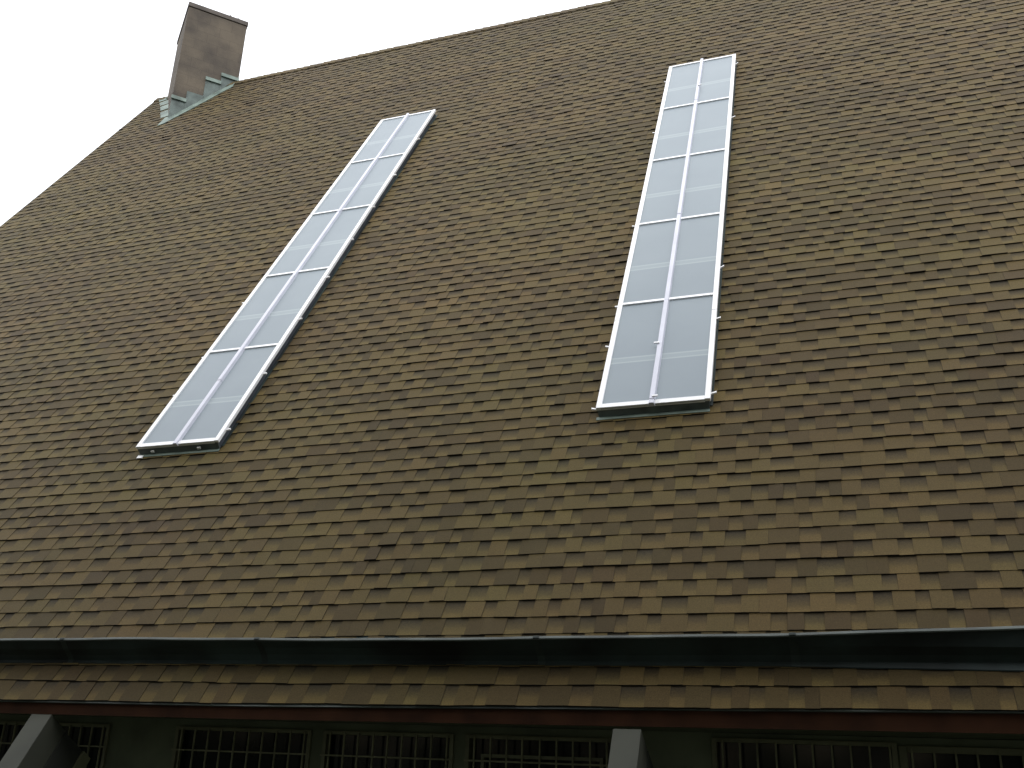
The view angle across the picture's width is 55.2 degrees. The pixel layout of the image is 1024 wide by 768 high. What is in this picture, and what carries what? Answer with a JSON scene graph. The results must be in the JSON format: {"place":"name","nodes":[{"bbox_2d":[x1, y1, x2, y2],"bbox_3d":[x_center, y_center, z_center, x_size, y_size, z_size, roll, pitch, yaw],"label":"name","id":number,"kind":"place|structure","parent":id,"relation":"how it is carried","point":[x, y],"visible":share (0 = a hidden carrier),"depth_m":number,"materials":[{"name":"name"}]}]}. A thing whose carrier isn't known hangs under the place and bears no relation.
{"place":"outdoors","nodes":[
{"label":"outdoors","id":0,"kind":"place"},
{"bbox_2d":[0,0,609,225],"label":"sky","id":1,"kind":"structure","parent":0,"point":[73,73],"materials":[{"name":"white"}]},
{"label":"ground","id":2,"kind":"structure","parent":0,"visible":0},
{"bbox_2d":[0,0,1023,767],"bbox_3d":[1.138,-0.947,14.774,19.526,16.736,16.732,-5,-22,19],"label":"building","id":3,"kind":"structure","parent":2,"relation":"on","point":[622,384],"depth_m":8.56,"materials":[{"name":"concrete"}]},
{"bbox_2d":[0,721,110,767],"bbox_3d":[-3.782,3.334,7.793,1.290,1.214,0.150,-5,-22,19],"label":"window","id":4,"kind":"structure","parent":3,"relation":"in","point":[93,739],"depth_m":7.88,"materials":[{"name":"paint"}]},
{"bbox_2d":[170,726,312,767],"bbox_3d":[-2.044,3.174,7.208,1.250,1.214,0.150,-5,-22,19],"label":"window","id":5,"kind":"structure","parent":3,"relation":"in","point":[193,747],"depth_m":7.40,"materials":[{"name":"paint"}]},
{"bbox_2d":[320,730,454,767],"bbox_3d":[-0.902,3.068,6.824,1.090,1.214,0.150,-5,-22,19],"label":"window","id":6,"kind":"structure","parent":3,"relation":"in","point":[340,749],"depth_m":7.02,"materials":[{"name":"paint"}]},
{"bbox_2d":[464,734,611,767],"bbox_3d":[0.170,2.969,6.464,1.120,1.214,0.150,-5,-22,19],"label":"window","id":7,"kind":"structure","parent":3,"relation":"in","point":[481,751],"depth_m":6.66,"materials":[{"name":"paint"}]},
{"bbox_2d":[711,738,898,767],"bbox_3d":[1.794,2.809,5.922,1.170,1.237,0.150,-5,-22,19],"label":"window","id":8,"kind":"structure","parent":3,"relation":"in","point":[726,752],"depth_m":6.13,"materials":[{"name":"paint"}]},
{"bbox_2d":[898,746,1023,767],"bbox_3d":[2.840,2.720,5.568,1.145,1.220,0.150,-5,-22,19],"label":"window","id":9,"kind":"structure","parent":3,"relation":"in","point":[910,756],"depth_m":5.84,"materials":[{"name":"paint"}]}
]}

